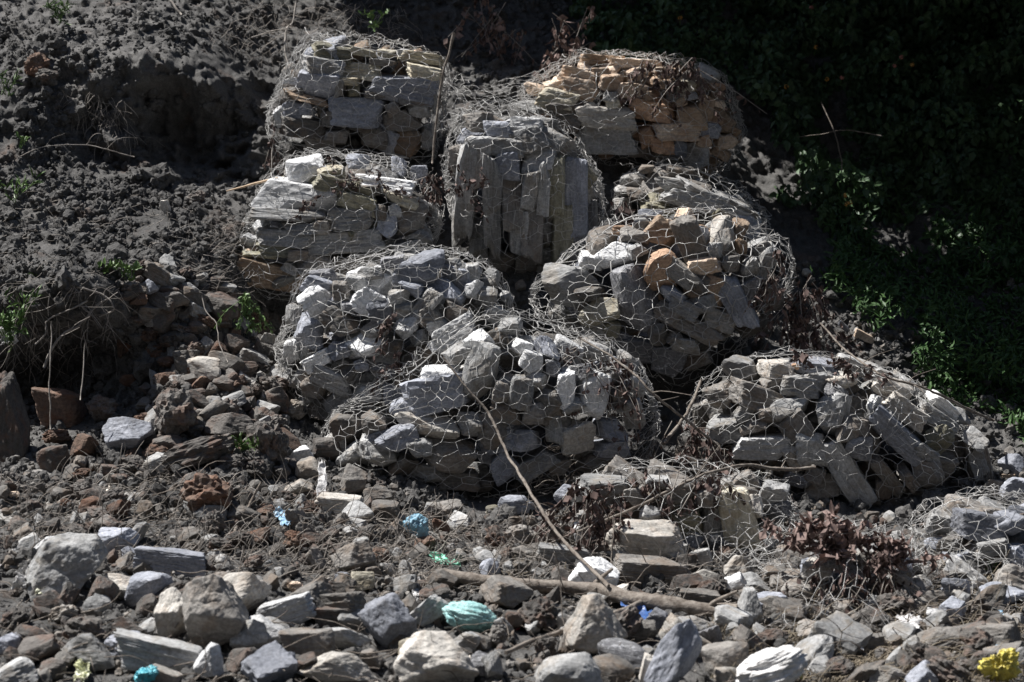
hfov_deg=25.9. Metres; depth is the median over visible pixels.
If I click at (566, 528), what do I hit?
dead plant
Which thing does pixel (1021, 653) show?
stone
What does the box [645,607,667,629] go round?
stone
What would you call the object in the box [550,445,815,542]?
branch
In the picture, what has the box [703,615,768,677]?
dead grass
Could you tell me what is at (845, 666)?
stone
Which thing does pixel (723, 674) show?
stone
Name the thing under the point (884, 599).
stone
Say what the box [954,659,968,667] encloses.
boulder
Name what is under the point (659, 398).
branch
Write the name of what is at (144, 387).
stone
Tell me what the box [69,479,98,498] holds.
stone
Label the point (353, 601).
stone
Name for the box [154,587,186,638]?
boulder
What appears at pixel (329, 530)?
stone
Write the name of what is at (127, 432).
boulder
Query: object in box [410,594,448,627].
stone
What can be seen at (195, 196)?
stone
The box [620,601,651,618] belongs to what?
plastic sheet
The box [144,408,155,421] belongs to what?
stone
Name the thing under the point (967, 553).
stone
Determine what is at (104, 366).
earth chunks
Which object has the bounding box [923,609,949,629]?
stone
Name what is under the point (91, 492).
stone
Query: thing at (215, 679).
twig litter
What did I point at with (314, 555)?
stone
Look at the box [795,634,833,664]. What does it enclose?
stone
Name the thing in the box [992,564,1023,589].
stone
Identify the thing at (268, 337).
stone
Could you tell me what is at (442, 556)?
plastic film
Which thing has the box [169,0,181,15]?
branch
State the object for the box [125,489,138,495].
mud flat
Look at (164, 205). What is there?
stone
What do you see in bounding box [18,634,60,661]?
stone
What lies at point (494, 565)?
twig litter
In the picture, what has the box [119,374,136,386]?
stone
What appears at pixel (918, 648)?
stone
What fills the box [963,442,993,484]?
boulder
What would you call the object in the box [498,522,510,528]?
stone
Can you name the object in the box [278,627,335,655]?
boulder
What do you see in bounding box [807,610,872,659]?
stone
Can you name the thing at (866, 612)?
stone
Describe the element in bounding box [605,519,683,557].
boulder
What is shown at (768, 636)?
stone
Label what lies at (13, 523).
stone
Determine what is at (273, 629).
stone
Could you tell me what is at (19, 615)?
stone
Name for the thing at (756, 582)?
stone
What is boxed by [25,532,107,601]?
boulder
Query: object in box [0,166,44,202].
green plant
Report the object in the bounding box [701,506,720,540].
boulder
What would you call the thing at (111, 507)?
stone
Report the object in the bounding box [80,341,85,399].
stem
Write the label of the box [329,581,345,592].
stone
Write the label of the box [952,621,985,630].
stone
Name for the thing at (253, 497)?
stick
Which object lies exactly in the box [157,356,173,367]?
stone
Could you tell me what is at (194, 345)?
stone
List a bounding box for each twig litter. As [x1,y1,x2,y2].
[0,185,261,305]
[0,441,571,582]
[0,451,1023,681]
[212,0,422,74]
[312,493,779,605]
[509,424,783,529]
[729,500,1023,630]
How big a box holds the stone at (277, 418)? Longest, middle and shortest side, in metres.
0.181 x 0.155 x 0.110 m
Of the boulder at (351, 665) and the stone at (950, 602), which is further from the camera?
the stone at (950, 602)
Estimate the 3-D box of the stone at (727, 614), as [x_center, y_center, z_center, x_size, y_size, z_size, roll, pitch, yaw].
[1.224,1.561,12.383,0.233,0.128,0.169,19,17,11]
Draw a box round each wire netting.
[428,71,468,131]
[674,504,804,558]
[741,554,887,627]
[905,517,1023,607]
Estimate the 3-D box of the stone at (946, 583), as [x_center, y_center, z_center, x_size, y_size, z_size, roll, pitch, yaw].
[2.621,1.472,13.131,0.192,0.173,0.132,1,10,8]
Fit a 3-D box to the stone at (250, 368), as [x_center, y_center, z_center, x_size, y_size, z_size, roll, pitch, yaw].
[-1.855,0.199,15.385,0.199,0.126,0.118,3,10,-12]
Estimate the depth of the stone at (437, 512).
14.23 m
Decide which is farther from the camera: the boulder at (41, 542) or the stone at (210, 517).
the stone at (210, 517)
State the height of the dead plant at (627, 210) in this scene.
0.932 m
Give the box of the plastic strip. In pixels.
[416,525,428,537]
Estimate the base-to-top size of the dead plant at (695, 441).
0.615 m
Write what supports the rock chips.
on the earth bank at (760, 164)
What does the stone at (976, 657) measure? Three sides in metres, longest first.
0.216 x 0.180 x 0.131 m
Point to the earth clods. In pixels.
(58, 184)
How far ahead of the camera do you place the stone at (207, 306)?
15.56 m
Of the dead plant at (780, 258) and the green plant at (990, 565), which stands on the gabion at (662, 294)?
the dead plant at (780, 258)
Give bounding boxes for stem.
[48,321,51,428]
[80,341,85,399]
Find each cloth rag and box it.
[316,460,326,494]
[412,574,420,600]
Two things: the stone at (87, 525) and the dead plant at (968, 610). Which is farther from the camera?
the stone at (87, 525)
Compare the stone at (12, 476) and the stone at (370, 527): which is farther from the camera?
the stone at (12, 476)
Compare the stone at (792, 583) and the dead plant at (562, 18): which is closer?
the stone at (792, 583)
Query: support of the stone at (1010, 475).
on the earth bank at (760, 164)
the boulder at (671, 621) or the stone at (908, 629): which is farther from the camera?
the stone at (908, 629)
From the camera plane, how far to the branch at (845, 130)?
17.72 m
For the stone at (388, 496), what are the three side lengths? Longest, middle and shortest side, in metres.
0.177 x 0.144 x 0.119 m
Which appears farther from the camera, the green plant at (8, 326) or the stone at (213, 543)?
the green plant at (8, 326)
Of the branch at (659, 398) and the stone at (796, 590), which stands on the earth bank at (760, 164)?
the stone at (796, 590)
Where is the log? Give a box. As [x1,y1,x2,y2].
[439,568,738,617]
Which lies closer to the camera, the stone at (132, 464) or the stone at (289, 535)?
the stone at (289, 535)
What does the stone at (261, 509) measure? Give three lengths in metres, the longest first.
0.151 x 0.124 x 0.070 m
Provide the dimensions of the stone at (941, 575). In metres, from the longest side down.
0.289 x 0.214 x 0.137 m
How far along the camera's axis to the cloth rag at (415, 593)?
12.79 m
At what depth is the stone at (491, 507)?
14.42 m
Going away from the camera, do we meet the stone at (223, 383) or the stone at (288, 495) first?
the stone at (288, 495)
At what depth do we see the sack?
12.21 m
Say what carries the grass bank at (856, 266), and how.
on the earth bank at (760, 164)
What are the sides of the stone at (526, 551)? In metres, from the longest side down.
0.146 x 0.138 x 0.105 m
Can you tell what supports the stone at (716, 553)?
on the earth bank at (760, 164)
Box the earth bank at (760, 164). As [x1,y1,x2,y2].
[0,0,1023,681]
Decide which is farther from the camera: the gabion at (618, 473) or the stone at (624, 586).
the gabion at (618, 473)
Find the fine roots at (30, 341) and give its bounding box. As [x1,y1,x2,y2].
[0,281,136,387]
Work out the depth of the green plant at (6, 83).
16.39 m
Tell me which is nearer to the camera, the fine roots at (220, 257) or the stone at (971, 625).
the stone at (971, 625)
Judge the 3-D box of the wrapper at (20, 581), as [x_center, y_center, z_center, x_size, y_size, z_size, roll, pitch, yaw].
[-2.735,1.317,12.528,0.142,0.146,0.195,0,10,0]
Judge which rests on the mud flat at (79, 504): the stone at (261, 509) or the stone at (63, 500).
the stone at (63, 500)
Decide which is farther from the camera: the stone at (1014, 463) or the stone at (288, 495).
the stone at (1014, 463)
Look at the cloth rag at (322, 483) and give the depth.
14.30 m
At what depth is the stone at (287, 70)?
17.82 m
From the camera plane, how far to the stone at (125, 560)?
12.91 m
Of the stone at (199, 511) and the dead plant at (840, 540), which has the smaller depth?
the dead plant at (840, 540)
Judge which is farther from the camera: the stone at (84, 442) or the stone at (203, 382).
the stone at (203, 382)
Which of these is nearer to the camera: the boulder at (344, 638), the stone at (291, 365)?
the boulder at (344, 638)
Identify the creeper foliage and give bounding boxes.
[569,0,1023,295]
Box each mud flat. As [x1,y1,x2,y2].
[0,507,44,521]
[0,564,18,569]
[25,469,62,478]
[51,502,134,517]
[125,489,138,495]
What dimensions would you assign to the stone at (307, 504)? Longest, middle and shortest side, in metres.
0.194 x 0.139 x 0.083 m
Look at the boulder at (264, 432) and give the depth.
14.41 m
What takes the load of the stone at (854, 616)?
on the earth bank at (760, 164)
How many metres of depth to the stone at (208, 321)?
15.46 m
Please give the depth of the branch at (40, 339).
14.93 m
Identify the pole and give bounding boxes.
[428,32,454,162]
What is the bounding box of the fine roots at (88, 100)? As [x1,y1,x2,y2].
[59,91,160,161]
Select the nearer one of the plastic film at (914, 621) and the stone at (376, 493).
the plastic film at (914, 621)
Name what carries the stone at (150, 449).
on the earth bank at (760, 164)
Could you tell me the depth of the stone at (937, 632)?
12.13 m
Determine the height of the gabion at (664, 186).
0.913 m
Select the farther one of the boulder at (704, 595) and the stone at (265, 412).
the stone at (265, 412)
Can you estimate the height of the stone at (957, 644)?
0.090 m
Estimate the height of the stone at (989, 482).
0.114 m
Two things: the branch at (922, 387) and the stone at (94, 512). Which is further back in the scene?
the branch at (922, 387)
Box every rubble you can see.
[0,262,1020,681]
[3,275,1009,681]
[10,253,1023,673]
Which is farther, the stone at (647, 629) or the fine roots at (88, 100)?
the fine roots at (88, 100)
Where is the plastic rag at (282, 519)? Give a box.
[273,506,290,525]
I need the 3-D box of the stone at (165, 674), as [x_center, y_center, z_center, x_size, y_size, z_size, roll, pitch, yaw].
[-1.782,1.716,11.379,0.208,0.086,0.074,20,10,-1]
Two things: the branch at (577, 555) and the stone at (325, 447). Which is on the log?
the branch at (577, 555)
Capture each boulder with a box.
[0,371,29,461]
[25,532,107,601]
[31,387,87,429]
[34,536,53,549]
[60,633,114,671]
[102,416,155,451]
[113,628,202,671]
[132,546,205,576]
[153,388,197,435]
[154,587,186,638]
[160,433,236,470]
[178,473,232,512]
[182,574,248,646]
[204,412,253,439]
[223,572,271,612]
[243,421,284,460]
[256,591,316,626]
[269,423,288,465]
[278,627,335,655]
[297,651,377,681]
[314,492,363,517]
[328,627,371,649]
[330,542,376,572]
[357,592,417,649]
[393,630,478,681]
[398,638,408,654]
[534,652,602,681]
[535,542,591,568]
[560,593,627,653]
[568,557,619,585]
[597,638,647,673]
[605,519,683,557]
[613,554,686,587]
[644,619,701,681]
[658,612,710,658]
[668,504,702,537]
[679,588,720,602]
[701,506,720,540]
[734,645,808,681]
[737,586,762,623]
[860,633,884,655]
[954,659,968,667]
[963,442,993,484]
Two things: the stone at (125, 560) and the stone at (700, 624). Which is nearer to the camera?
the stone at (700, 624)
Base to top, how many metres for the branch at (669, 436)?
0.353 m
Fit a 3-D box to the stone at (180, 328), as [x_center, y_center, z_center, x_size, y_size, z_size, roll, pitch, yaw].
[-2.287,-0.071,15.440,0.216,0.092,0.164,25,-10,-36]
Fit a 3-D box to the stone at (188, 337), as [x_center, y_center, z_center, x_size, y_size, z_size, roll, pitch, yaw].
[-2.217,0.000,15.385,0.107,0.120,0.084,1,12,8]
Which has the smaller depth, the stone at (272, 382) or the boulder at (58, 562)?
the boulder at (58, 562)
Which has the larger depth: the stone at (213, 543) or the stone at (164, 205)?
the stone at (164, 205)
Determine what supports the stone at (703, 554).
on the earth bank at (760, 164)
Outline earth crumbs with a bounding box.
[0,0,569,471]
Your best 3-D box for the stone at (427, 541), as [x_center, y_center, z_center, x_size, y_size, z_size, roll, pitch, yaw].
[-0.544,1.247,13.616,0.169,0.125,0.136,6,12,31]
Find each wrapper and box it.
[11,561,30,589]
[73,659,90,681]
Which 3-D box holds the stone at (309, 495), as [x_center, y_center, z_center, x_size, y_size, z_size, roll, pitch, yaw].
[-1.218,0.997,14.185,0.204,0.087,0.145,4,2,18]
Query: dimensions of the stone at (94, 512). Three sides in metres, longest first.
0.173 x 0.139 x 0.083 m
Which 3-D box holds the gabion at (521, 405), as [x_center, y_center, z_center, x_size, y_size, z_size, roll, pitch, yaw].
[-0.142,0.447,15.024,2.321,1.390,1.179,0,10,0]
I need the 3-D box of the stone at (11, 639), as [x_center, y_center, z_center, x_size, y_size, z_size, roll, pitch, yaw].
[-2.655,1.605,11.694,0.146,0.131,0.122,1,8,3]
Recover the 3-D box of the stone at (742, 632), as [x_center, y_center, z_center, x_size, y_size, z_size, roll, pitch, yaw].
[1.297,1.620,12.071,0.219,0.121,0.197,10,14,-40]
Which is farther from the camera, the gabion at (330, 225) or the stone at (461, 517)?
the gabion at (330, 225)
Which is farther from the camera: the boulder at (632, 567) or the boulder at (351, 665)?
the boulder at (632, 567)
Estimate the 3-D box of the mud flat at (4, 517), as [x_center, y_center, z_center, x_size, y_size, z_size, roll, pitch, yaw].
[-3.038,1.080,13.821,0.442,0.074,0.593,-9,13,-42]
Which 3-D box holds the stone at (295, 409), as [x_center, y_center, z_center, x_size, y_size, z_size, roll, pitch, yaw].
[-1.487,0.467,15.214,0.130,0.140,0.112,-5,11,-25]
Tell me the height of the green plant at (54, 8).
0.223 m
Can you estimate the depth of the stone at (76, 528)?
13.33 m
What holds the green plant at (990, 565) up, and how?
on the earth bank at (760, 164)
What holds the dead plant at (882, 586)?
on the earth bank at (760, 164)
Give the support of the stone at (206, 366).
on the earth bank at (760, 164)
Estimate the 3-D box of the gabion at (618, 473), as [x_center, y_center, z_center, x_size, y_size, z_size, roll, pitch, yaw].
[1.126,1.050,13.996,1.455,0.636,1.161,6,12,31]
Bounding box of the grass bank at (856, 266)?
[774,135,1023,446]
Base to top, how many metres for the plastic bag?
0.154 m
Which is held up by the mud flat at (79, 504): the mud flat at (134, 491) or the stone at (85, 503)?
the stone at (85, 503)
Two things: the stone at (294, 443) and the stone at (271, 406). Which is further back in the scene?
the stone at (271, 406)
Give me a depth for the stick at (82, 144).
16.39 m
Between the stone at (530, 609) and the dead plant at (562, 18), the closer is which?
the stone at (530, 609)
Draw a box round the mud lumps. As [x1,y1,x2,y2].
[0,256,1023,681]
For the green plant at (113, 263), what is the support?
on the earth bank at (760, 164)
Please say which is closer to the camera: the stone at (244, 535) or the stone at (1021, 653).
the stone at (1021, 653)
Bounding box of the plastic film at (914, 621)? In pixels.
[896,613,921,628]
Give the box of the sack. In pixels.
[442,600,497,633]
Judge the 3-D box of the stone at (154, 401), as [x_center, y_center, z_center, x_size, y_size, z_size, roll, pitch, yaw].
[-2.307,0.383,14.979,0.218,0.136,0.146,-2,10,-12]
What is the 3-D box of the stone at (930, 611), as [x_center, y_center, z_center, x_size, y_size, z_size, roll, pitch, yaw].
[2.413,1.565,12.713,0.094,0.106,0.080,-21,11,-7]
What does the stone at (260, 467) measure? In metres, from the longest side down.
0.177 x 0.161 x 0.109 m
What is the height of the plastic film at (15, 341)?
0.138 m
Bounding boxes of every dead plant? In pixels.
[262,123,284,176]
[289,157,415,222]
[370,310,402,394]
[412,164,490,222]
[443,0,537,65]
[528,468,746,543]
[532,6,603,98]
[532,502,585,540]
[559,347,642,456]
[564,500,630,553]
[594,201,668,291]
[619,57,766,126]
[649,415,739,479]
[698,462,799,529]
[742,249,790,315]
[753,273,877,397]
[759,500,953,584]
[770,573,869,615]
[789,350,893,387]
[858,551,927,596]
[966,602,995,618]
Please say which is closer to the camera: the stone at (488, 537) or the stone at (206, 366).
the stone at (488, 537)
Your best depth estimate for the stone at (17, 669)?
11.24 m
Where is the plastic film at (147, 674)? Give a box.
[134,665,158,681]
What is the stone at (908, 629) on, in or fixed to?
on the earth bank at (760, 164)
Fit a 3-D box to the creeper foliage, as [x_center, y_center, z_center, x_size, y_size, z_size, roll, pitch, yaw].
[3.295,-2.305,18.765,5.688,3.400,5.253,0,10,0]
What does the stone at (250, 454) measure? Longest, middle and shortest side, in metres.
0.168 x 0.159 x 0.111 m
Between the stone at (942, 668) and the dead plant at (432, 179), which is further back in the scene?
the dead plant at (432, 179)
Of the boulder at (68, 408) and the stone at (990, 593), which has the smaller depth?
the stone at (990, 593)
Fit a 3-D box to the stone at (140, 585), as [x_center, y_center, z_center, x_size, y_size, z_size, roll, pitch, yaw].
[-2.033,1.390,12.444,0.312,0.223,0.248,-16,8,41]
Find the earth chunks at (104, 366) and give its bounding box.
[0,0,560,478]
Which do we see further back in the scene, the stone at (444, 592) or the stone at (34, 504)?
the stone at (34, 504)
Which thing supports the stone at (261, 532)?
on the earth bank at (760, 164)
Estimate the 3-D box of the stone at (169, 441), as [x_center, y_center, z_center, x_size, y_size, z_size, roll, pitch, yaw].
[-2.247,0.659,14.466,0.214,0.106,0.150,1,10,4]
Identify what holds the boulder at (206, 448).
on the earth bank at (760, 164)
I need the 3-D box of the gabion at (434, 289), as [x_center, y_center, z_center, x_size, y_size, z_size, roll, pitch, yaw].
[-0.800,0.024,15.485,1.763,1.482,1.151,0,10,0]
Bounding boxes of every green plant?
[0,68,21,95]
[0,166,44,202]
[0,305,26,351]
[4,286,42,335]
[16,131,30,148]
[44,0,75,24]
[97,257,118,273]
[109,258,142,281]
[214,292,274,333]
[231,432,259,450]
[358,9,388,31]
[981,559,997,571]
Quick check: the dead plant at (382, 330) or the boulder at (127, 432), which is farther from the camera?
the dead plant at (382, 330)
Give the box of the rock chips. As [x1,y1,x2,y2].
[0,258,1023,681]
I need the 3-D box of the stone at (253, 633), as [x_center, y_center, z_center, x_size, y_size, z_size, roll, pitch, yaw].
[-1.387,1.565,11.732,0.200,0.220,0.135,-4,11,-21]
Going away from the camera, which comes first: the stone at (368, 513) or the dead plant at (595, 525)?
the dead plant at (595, 525)
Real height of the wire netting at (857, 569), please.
0.380 m
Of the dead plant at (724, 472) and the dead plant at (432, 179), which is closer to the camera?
the dead plant at (724, 472)
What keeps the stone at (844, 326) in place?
on the earth bank at (760, 164)
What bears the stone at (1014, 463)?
on the earth bank at (760, 164)
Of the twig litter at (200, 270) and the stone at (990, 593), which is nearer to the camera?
the stone at (990, 593)
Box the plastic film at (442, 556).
[429,552,449,564]
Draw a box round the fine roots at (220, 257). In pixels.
[165,199,269,306]
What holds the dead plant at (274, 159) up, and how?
on the gabion at (330, 225)
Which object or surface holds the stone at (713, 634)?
on the earth bank at (760, 164)
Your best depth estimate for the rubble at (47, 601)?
13.06 m
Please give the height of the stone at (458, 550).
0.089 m
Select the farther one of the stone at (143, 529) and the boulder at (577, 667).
the stone at (143, 529)
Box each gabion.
[236,147,444,300]
[264,27,453,167]
[271,239,518,428]
[321,304,662,498]
[438,82,608,274]
[449,48,747,177]
[528,202,796,391]
[553,452,799,575]
[608,156,771,258]
[675,345,1018,508]
[739,517,940,603]
[909,484,1023,576]
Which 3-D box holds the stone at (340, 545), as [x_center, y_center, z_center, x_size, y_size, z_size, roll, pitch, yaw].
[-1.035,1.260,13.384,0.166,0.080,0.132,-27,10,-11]
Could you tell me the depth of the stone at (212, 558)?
13.01 m
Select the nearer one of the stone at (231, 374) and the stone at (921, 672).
the stone at (921, 672)
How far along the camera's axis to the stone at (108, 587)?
12.35 m
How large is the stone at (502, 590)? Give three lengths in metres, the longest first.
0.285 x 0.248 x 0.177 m
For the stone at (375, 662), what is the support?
on the earth bank at (760, 164)
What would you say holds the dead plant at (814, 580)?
on the earth bank at (760, 164)
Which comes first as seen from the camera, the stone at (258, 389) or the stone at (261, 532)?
the stone at (261, 532)
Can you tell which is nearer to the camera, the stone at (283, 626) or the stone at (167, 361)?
the stone at (283, 626)
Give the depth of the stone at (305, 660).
11.43 m
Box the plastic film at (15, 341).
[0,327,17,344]
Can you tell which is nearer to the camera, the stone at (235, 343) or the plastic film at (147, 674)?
the plastic film at (147, 674)
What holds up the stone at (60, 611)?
on the earth bank at (760, 164)
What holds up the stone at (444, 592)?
on the earth bank at (760, 164)
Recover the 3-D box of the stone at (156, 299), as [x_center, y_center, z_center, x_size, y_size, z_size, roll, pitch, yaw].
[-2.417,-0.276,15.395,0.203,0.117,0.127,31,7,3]
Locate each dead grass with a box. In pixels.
[468,544,575,603]
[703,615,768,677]
[760,547,1023,681]
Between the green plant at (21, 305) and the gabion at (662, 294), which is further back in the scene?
the gabion at (662, 294)
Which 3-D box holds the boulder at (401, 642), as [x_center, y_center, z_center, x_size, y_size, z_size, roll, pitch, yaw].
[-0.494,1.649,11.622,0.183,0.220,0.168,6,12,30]
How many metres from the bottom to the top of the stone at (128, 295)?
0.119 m
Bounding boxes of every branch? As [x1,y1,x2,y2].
[35,300,87,344]
[43,285,112,367]
[55,275,129,343]
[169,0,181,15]
[251,28,295,41]
[279,0,296,88]
[441,354,609,587]
[504,593,659,654]
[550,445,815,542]
[578,336,720,447]
[611,518,627,563]
[661,379,701,445]
[799,130,882,136]
[818,320,994,421]
[821,102,842,171]
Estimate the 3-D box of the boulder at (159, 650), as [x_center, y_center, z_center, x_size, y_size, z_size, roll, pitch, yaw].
[-1.843,1.635,11.566,0.499,0.176,0.166,14,7,-2]
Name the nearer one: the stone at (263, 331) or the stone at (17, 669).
the stone at (17, 669)
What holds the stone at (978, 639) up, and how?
on the earth bank at (760, 164)
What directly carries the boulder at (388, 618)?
on the earth bank at (760, 164)
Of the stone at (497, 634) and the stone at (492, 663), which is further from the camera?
the stone at (497, 634)
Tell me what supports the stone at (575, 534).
on the earth bank at (760, 164)
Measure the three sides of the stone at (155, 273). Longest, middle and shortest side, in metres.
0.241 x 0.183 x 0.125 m
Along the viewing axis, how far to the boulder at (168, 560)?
12.84 m
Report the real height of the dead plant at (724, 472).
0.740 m
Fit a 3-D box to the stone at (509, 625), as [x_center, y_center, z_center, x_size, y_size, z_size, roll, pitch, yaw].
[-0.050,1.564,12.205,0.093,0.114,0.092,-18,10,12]
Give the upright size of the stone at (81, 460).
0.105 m
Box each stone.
[0,471,20,481]
[0,605,30,629]
[0,632,21,657]
[0,656,38,681]
[1,481,18,490]
[7,515,26,531]
[9,491,19,497]
[12,522,35,536]
[12,532,40,553]
[13,623,46,639]
[17,500,43,517]
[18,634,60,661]
[23,52,50,77]
[35,68,58,85]
[36,444,69,471]
[39,658,66,680]
[41,429,71,443]
[48,604,78,624]
[49,486,74,500]
[57,498,69,507]
[62,615,105,638]
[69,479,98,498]
[69,523,89,533]
[70,433,98,456]
[72,467,92,478]
[73,455,88,467]
[78,496,100,512]
[79,486,106,498]
[85,394,118,421]
[85,521,97,528]
[87,505,108,519]
[87,576,118,603]
[94,514,120,530]
[98,464,118,474]
[98,527,139,552]
[100,488,124,504]
[104,630,140,659]
[105,573,129,599]
[106,499,131,518]
[106,549,117,563]
[115,551,135,574]
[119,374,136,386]
[120,279,139,290]
[120,285,140,300]
[121,455,145,472]
[121,546,134,555]
[124,447,137,456]
[124,571,173,607]
[129,293,147,305]
[129,315,147,325]
[131,259,146,276]
[132,301,154,314]
[132,522,149,540]
[134,412,146,420]
[137,306,161,320]
[138,382,151,394]
[141,260,171,286]
[142,279,158,294]
[142,443,167,458]
[142,452,166,473]
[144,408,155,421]
[147,291,174,311]
[148,417,157,432]
[148,663,183,681]
[152,372,175,385]
[152,434,181,449]
[153,309,175,335]
[153,388,179,405]
[155,580,190,600]
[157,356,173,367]
[159,200,170,213]
[159,285,182,292]
[161,380,180,391]
[163,291,189,307]
[169,273,185,286]
[170,322,193,333]
[172,350,199,359]
[172,376,190,384]
[174,283,208,307]
[177,526,200,545]
[178,266,190,277]
[180,471,198,483]
[183,333,197,343]
[185,190,205,204]
[185,301,207,317]
[185,340,204,355]
[186,356,220,379]
[187,388,204,395]
[188,320,207,335]
[189,389,208,408]
[192,376,210,388]
[193,505,227,520]
[193,642,223,677]
[197,314,219,328]
[197,399,229,417]
[200,509,226,534]
[205,291,238,321]
[205,303,211,312]
[205,340,227,355]
[205,537,231,551]
[208,351,244,372]
[208,554,217,564]
[209,275,225,289]
[212,374,234,391]
[215,571,228,577]
[216,321,231,328]
[217,453,247,467]
[218,282,236,292]
[222,368,238,379]
[222,390,246,406]
[222,398,239,413]
[223,333,249,354]
[225,647,256,672]
[226,505,261,522]
[226,531,250,544]
[228,328,240,334]
[228,480,238,491]
[230,619,267,649]
[231,385,253,396]
[233,374,247,386]
[236,348,270,373]
[237,361,257,377]
[239,294,256,310]
[241,448,263,461]
[241,640,297,681]
[243,555,266,567]
[244,311,258,322]
[246,459,270,477]
[247,527,270,542]
[248,614,280,643]
[250,315,268,328]
[250,383,263,396]
[253,334,279,360]
[255,361,275,372]
[255,503,274,515]
[256,400,280,413]
[256,406,274,417]
[257,324,276,335]
[260,332,278,344]
[262,375,288,391]
[264,386,289,401]
[265,391,289,412]
[266,616,289,629]
[269,311,288,332]
[269,364,293,381]
[269,414,286,427]
[272,490,296,503]
[275,349,296,369]
[281,63,299,77]
[281,427,300,449]
[283,530,307,550]
[283,576,332,607]
[284,478,313,495]
[285,509,305,525]
[287,581,302,590]
[288,399,304,419]
[289,445,313,460]
[290,493,306,508]
[295,456,318,478]
[295,521,314,533]
[296,651,317,676]
[297,500,321,514]
[298,553,309,566]
[302,532,328,547]
[303,490,328,499]
[305,547,329,569]
[313,437,340,460]
[313,606,351,627]
[319,591,365,610]
[323,526,339,541]
[329,542,348,558]
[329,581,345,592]
[340,463,367,493]
[342,500,374,519]
[351,571,374,590]
[355,524,374,538]
[359,648,382,670]
[363,487,395,499]
[371,499,400,522]
[372,547,388,562]
[375,485,392,499]
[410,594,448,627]
[414,535,436,550]
[419,582,455,602]
[429,508,447,518]
[432,518,449,532]
[434,499,462,519]
[446,510,469,531]
[453,631,480,651]
[455,548,467,562]
[471,650,487,676]
[475,549,500,563]
[479,558,500,573]
[479,575,533,607]
[481,650,502,680]
[484,525,505,536]
[484,533,506,549]
[486,504,497,513]
[488,624,507,646]
[493,617,513,633]
[498,495,536,514]
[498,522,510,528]
[503,524,535,544]
[512,545,535,557]
[515,279,525,290]
[519,596,558,630]
[530,543,539,551]
[533,634,556,655]
[572,522,595,544]
[593,653,634,681]
[606,583,628,603]
[615,604,643,639]
[631,619,656,642]
[638,652,652,681]
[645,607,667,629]
[678,615,714,630]
[682,532,704,550]
[689,548,712,567]
[692,569,716,577]
[697,574,729,595]
[699,625,722,642]
[701,641,748,675]
[710,534,718,544]
[711,551,722,560]
[713,604,752,630]
[714,667,736,681]
[718,532,732,552]
[723,555,749,576]
[724,572,746,591]
[731,624,766,652]
[742,572,770,592]
[757,591,786,607]
[758,596,805,623]
[758,628,788,645]
[768,568,800,591]
[780,578,815,602]
[787,588,805,600]
[795,619,815,638]
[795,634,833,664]
[802,268,811,276]
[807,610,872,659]
[820,594,849,613]
[825,656,855,679]
[838,320,848,331]
[846,660,885,681]
[849,612,860,621]
[853,328,873,343]
[858,606,893,632]
[869,665,906,681]
[876,589,914,615]
[882,621,915,643]
[904,660,938,681]
[905,641,929,663]
[917,626,961,650]
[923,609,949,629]
[926,590,950,604]
[926,607,938,615]
[926,655,971,681]
[931,570,968,587]
[939,596,965,621]
[941,578,970,599]
[942,548,977,564]
[943,553,987,590]
[949,640,964,653]
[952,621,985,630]
[959,628,996,653]
[965,650,996,671]
[970,583,1006,612]
[975,623,1014,644]
[978,648,1021,681]
[979,581,1023,605]
[982,479,1002,494]
[983,641,1023,653]
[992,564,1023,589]
[997,453,1023,476]
[998,477,1023,500]
[1001,473,1015,477]
[1016,647,1023,666]
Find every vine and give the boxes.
[201,295,227,361]
[266,143,273,177]
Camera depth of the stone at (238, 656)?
11.51 m
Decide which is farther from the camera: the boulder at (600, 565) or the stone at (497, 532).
the stone at (497, 532)
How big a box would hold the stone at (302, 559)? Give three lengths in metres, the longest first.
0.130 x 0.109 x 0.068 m
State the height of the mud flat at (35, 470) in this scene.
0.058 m
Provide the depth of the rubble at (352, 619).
13.19 m
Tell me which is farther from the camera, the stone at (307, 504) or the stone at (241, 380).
the stone at (241, 380)
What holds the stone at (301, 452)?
on the earth bank at (760, 164)
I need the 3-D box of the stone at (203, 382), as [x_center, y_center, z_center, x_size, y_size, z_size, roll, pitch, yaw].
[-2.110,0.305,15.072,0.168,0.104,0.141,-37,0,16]
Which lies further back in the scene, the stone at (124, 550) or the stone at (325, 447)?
the stone at (325, 447)
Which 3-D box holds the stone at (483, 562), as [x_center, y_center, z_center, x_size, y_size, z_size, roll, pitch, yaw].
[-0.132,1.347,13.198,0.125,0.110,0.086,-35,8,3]
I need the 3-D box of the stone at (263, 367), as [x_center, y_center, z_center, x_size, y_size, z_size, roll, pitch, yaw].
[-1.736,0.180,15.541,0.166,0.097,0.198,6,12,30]
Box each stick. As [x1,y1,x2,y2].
[17,137,134,157]
[223,482,262,553]
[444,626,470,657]
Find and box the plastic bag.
[403,513,428,535]
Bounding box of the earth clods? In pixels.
[0,0,571,473]
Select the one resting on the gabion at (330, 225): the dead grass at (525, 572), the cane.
the cane
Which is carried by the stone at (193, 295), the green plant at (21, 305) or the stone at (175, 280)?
the stone at (175, 280)
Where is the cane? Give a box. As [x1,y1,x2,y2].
[226,177,277,191]
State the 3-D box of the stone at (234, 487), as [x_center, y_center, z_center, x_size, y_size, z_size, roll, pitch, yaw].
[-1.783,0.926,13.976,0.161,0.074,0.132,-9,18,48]
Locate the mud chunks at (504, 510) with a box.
[0,254,1023,681]
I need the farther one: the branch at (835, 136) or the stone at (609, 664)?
the branch at (835, 136)

